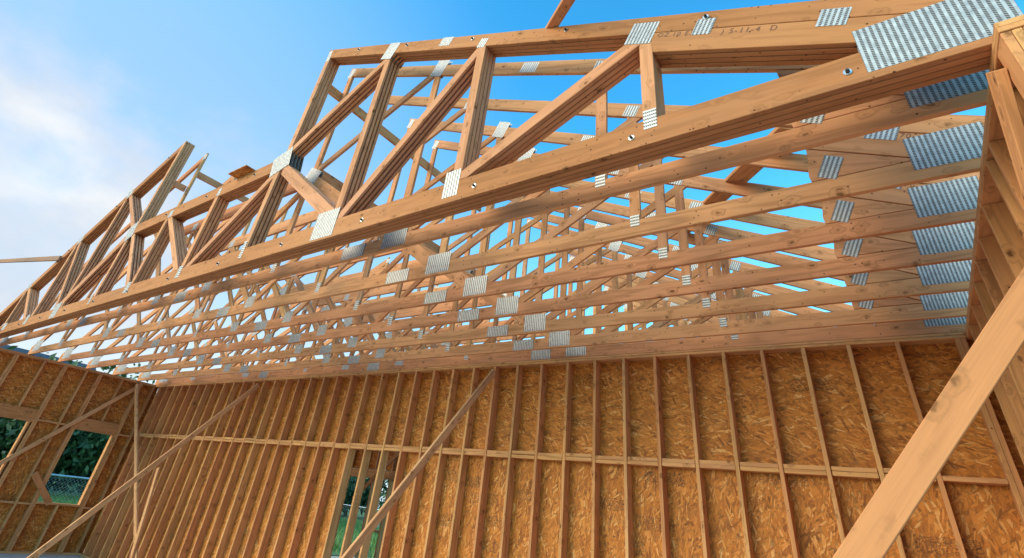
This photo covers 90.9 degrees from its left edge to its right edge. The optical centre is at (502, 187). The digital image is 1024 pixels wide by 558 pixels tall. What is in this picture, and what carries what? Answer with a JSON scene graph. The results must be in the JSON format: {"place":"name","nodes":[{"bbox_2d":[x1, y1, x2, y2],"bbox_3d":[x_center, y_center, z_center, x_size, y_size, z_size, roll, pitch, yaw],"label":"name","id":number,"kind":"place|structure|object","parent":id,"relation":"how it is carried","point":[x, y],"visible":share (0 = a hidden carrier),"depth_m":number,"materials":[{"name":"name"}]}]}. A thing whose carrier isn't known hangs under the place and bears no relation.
{"place":"outdoors","nodes":[
{"label":"outdoors","id":0,"kind":"place"},
{"bbox_2d":[0,345,95,489],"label":"house","id":1,"kind":"structure","parent":0,"point":[25,351],"depth_m":39.41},
{"bbox_2d":[38,478,380,557],"bbox_3d":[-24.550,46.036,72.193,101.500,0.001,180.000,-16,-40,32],"label":"lawn","id":2,"kind":"structure","parent":0,"point":[60,492],"depth_m":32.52,"materials":[{"name":"green plant"}]},
{"bbox_2d":[0,346,87,487],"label":"leafy tree","id":3,"kind":"object","parent":2,"relation":"on","point":[3,423],"visible":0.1,"depth_m":26.27,"materials":[{"name":"green plant"}]},
{"bbox_2d":[39,474,89,503],"bbox_3d":[-18.918,13.945,22.928,0.080,1.285,18.080,-16,-40,32],"label":"chain link fence","id":4,"kind":"object","parent":2,"relation":"on","point":[65,476],"visible":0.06,"depth_m":22.47,"materials":[{"name":"grey metal"}]},
{"bbox_2d":[0,403,151,492],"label":"leafy tree","id":5,"kind":"object","parent":2,"relation":"on","point":[67,464],"visible":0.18,"depth_m":27.12,"materials":[{"name":"green plant"}]},
{"bbox_2d":[0,360,154,487],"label":"leafy tree","id":6,"kind":"object","parent":2,"relation":"on","point":[110,368],"depth_m":31.20,"materials":[{"name":"green plant"}]},
{"bbox_2d":[52,399,153,494],"bbox_3d":[-21.432,14.844,29.931,7.929,6.929,7.270,18,-34,-16],"label":"leafy tree","id":7,"kind":"object","parent":2,"relation":"on","point":[103,438],"visible":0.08,"depth_m":27.27,"materials":[{"name":"green plant"}]},
{"bbox_2d":[339,504,378,527],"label":"chain link fence","id":8,"kind":"object","parent":2,"relation":"on","point":[360,513],"visible":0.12,"depth_m":41.10,"materials":[{"name":"grey metal"}]},
{"bbox_2d":[342,467,386,515],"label":"leafy tree","id":9,"kind":"object","parent":2,"relation":"on","point":[351,491],"visible":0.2,"depth_m":55.05,"materials":[{"name":"green plant"}]},
{"bbox_2d":[379,470,390,507],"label":"leafy tree","id":10,"kind":"object","parent":2,"relation":"on","point":[383,495],"visible":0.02,"depth_m":54.04,"materials":[{"name":"green plant"}]},
{"bbox_2d":[84,501,383,557],"bbox_3d":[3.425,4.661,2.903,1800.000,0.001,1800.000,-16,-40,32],"label":"ground","id":11,"kind":"structure","parent":0,"point":[334,556],"depth_m":18.99,"materials":[{"name":"green plant"}]},
{"bbox_2d":[0,553,83,557],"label":"slab","id":12,"kind":"structure","parent":11,"relation":"on","point":[4,555],"depth_m":10.81,"materials":[{"name":"concrete"}]},
{"bbox_2d":[0,348,158,554],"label":"framed wall","id":13,"kind":"structure","parent":12,"relation":"on","point":[56,395],"depth_m":11.68,"materials":[{"name":"brown wood"}]},
{"bbox_2d":[31,471,52,505],"bbox_3d":[-10.320,6.727,11.281,0.049,0.633,0.684,-11,-37,26],"label":"plank","id":14,"kind":"object","parent":13,"relation":"on","point":[41,487],"visible":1,"depth_m":11.27,"materials":[{"name":"brown wood"}]},
{"bbox_2d":[0,383,142,465],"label":"wall brace","id":15,"kind":"object","parent":13,"relation":"attached to","point":[48,436],"depth_m":11.84,"materials":[{"name":"brown wood"}]},
{"bbox_2d":[0,59,988,345],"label":"roof truss","id":16,"kind":"object","parent":13,"relation":"on","point":[934,101],"visible":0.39,"depth_m":3.83,"materials":[{"name":"brown wood"}]},
{"bbox_2d":[321,170,475,275],"bbox_3d":[-1.414,0.646,7.548,0.038,0.140,3.460,-16,-40,32],"label":"lateral tie","id":17,"kind":"object","parent":16,"relation":"attached to","point":[334,182],"depth_m":6.66,"materials":[{"name":"brown wood"}]},
{"bbox_2d":[328,85,480,211],"bbox_3d":[-1.403,-0.497,8.076,0.038,0.140,3.500,-16,-40,32],"label":"lateral tie","id":18,"kind":"object","parent":16,"relation":"attached to","point":[361,114],"visible":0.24,"depth_m":7.62,"materials":[{"name":"brown wood"}]},
{"bbox_2d":[28,96,984,354],"bbox_3d":[-3.949,0.507,8.136,16.970,3.295,0.041,-16,-40,32],"label":"roof truss","id":19,"kind":"object","parent":13,"relation":"on","point":[945,146],"visible":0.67,"depth_m":3.83,"materials":[{"name":"brown wood"}]},
{"bbox_2d":[197,172,248,201],"bbox_3d":[-5.314,0.031,9.664,0.038,0.120,1.150,-16,-40,32],"label":"lateral tie","id":20,"kind":"object","parent":19,"relation":"attached to","point":[208,180],"visible":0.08,"depth_m":9.46,"materials":[{"name":"brown wood"}]},
{"bbox_2d":[0,0,1022,338],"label":"girder truss","id":21,"kind":"object","parent":13,"relation":"on","point":[856,52],"visible":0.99,"depth_m":3.75,"materials":[{"name":"brown wood"}]},
{"bbox_2d":[0,256,62,262],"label":"outrigger brace","id":22,"kind":"object","parent":21,"relation":"attached to","point":[43,259],"visible":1,"depth_m":11.48,"materials":[{"name":"brown wood"}]},
{"bbox_2d":[173,181,186,191],"bbox_3d":[-5.816,-0.073,8.933,0.038,0.110,0.380,-16,-40,32],"label":"lateral tie","id":23,"kind":"object","parent":21,"relation":"attached to","point":[179,186],"visible":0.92,"depth_m":8.97,"materials":[{"name":"brown wood"}]},
{"bbox_2d":[228,165,254,178],"bbox_3d":[-3.329,-0.170,6.541,0.430,0.012,0.270,-16,-40,32],"label":"board offcut","id":24,"kind":"object","parent":21,"relation":"on","point":[241,171],"visible":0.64,"depth_m":6.48,"materials":[{"name":"brown wood"}]},
{"bbox_2d":[545,0,574,28],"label":"roof brace","id":25,"kind":"object","parent":21,"relation":"attached to","point":[560,13],"depth_m":3.95,"materials":[{"name":"brown wood"}]},
{"bbox_2d":[58,118,979,361],"bbox_3d":[-3.604,0.811,8.532,16.970,3.295,0.043,-16,-40,32],"label":"roof truss","id":26,"kind":"object","parent":13,"relation":"on","point":[937,203],"visible":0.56,"depth_m":4.53,"materials":[{"name":"brown wood"}]},
{"bbox_2d":[687,127,793,232],"bbox_3d":[2.357,0.111,5.543,0.200,0.919,3.450,4,-33,6],"label":"roof brace","id":27,"kind":"object","parent":26,"relation":"on","point":[744,173],"visible":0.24,"depth_m":4.85,"materials":[{"name":"brown wood"}]},
{"bbox_2d":[86,140,974,368],"bbox_3d":[-3.258,1.115,8.929,16.970,3.295,0.041,-16,-40,32],"label":"roof truss","id":28,"kind":"object","parent":13,"relation":"on","point":[935,245],"visible":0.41,"depth_m":5.15,"materials":[{"name":"brown wood"}]},
{"bbox_2d":[112,180,971,374],"bbox_3d":[-2.912,1.418,9.325,16.970,3.295,0.043,-16,-40,32],"label":"roof truss","id":29,"kind":"object","parent":13,"relation":"on","point":[950,277],"visible":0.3,"depth_m":5.75,"materials":[{"name":"brown wood"}]},
{"bbox_2d":[137,191,968,380],"bbox_3d":[-2.571,1.718,9.717,16.970,3.295,0.041,-16,-39,32],"label":"roof truss","id":30,"kind":"object","parent":13,"relation":"on","point":[938,306],"visible":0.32,"depth_m":6.27,"materials":[{"name":"brown wood"}]},
{"bbox_2d":[83,393,156,552],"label":"framed wall","id":31,"kind":"structure","parent":12,"relation":"on","point":[118,476],"depth_m":12.54,"materials":[{"name":"brown wood"}]},
{"bbox_2d":[203,214,840,374],"bbox_3d":[-1.945,2.268,10.435,16.970,3.295,0.041,-16,-40,32],"label":"roof truss","id":32,"kind":"object","parent":31,"relation":"on","point":[735,266],"visible":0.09,"depth_m":8.81,"materials":[{"name":"brown wood"}]},
{"bbox_2d":[357,277,727,354],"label":"roof truss","id":33,"kind":"object","parent":31,"relation":"on","point":[678,300],"visible":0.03,"depth_m":10.41,"materials":[{"name":"brown wood"}]},
{"bbox_2d":[235,218,853,368],"bbox_3d":[-1.598,2.573,10.832,16.970,3.295,0.041,-16,-40,32],"label":"roof truss","id":34,"kind":"object","parent":31,"relation":"on","point":[615,248],"visible":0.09,"depth_m":8.80,"materials":[{"name":"brown wood"}]},
{"bbox_2d":[388,281,718,352],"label":"roof truss","id":35,"kind":"object","parent":31,"relation":"on","point":[713,319],"visible":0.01,"depth_m":11.11,"materials":[{"name":"brown wood"}]},
{"bbox_2d":[266,236,851,366],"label":"roof truss","id":36,"kind":"object","parent":31,"relation":"on","point":[675,273],"visible":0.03,"depth_m":9.47,"materials":[{"name":"brown wood"}]},
{"bbox_2d":[301,250,825,360],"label":"roof truss","id":37,"kind":"object","parent":31,"relation":"on","point":[642,276],"visible":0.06,"depth_m":10.13,"materials":[{"name":"brown wood"}]},
{"bbox_2d":[333,255,799,354],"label":"roof truss","id":38,"kind":"object","parent":31,"relation":"on","point":[686,297],"depth_m":10.56,"materials":[{"name":"brown wood"}]},
{"bbox_2d":[463,304,682,344],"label":"roof truss","id":39,"kind":"object","parent":31,"relation":"on","point":[625,309],"visible":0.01,"depth_m":13.36,"materials":[{"name":"brown wood"}]},
{"bbox_2d":[438,285,710,347],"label":"roof truss","id":40,"kind":"object","parent":31,"relation":"on","point":[671,322],"visible":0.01,"depth_m":11.37,"materials":[{"name":"brown wood"}]},
{"bbox_2d":[481,301,723,340],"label":"roof truss","id":41,"kind":"object","parent":31,"relation":"on","point":[636,304],"visible":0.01,"depth_m":12.70,"materials":[{"name":"brown wood"}]},
{"bbox_2d":[133,383,138,557],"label":"wall brace","id":42,"kind":"object","parent":12,"relation":"on","point":[136,460],"depth_m":11.18,"materials":[{"name":"brown wood"}]},
{"bbox_2d":[27,383,259,557],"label":"wall brace","id":43,"kind":"object","parent":12,"relation":"on","point":[96,508],"depth_m":8.64,"materials":[{"name":"brown wood"}]},
{"bbox_2d":[129,467,160,557],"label":"stake","id":44,"kind":"object","parent":12,"relation":"on","point":[138,534],"visible":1,"depth_m":9.88,"materials":[{"name":"brown wood"}]},
{"bbox_2d":[341,369,495,557],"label":"wall brace","id":45,"kind":"object","parent":12,"relation":"on","point":[352,550],"depth_m":5.78,"materials":[{"name":"brown wood"}]},
{"bbox_2d":[78,332,1023,557],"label":"framed wall","id":46,"kind":"structure","parent":12,"relation":"on","point":[791,450],"depth_m":6.19,"materials":[{"name":"brown wood"}]},
{"bbox_2d":[155,199,965,384],"bbox_3d":[-2.305,1.951,10.022,16.970,3.295,0.041,-16,-40,32],"label":"roof truss","id":47,"kind":"object","parent":46,"relation":"on","point":[924,327],"visible":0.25,"depth_m":6.69,"materials":[{"name":"brown wood"}]},
{"bbox_2d":[832,268,1023,557],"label":"wall brace","id":48,"kind":"object","parent":12,"relation":"on","point":[916,469],"depth_m":1.52,"materials":[{"name":"brown wood"}]},
{"bbox_2d":[965,14,1023,463],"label":"framed wall","id":49,"kind":"structure","parent":12,"relation":"on","point":[997,264],"depth_m":2.90,"materials":[{"name":"brown wood"}]},
{"bbox_2d":[986,68,1023,199],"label":"wall brace","id":50,"kind":"object","parent":49,"relation":"attached to","point":[1005,103],"depth_m":2.07,"materials":[{"name":"brown wood"}]},
{"bbox_2d":[331,450,398,557],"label":"framed wall","id":51,"kind":"structure","parent":0,"point":[374,464],"depth_m":11.83,"materials":[{"name":"brown wood"}]},
{"bbox_2d":[352,452,398,498],"bbox_3d":[-2.942,6.666,11.667,1.254,1.065,0.038,-16,-40,32],"label":"wall brace","id":52,"kind":"object","parent":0,"point":[389,462],"depth_m":11.64,"materials":[{"name":"brown wood"}]},
{"bbox_2d":[0,0,1023,500],"label":"sky","id":53,"kind":"structure","parent":0,"point":[96,95],"materials":[{"name":"blue"}]}
]}

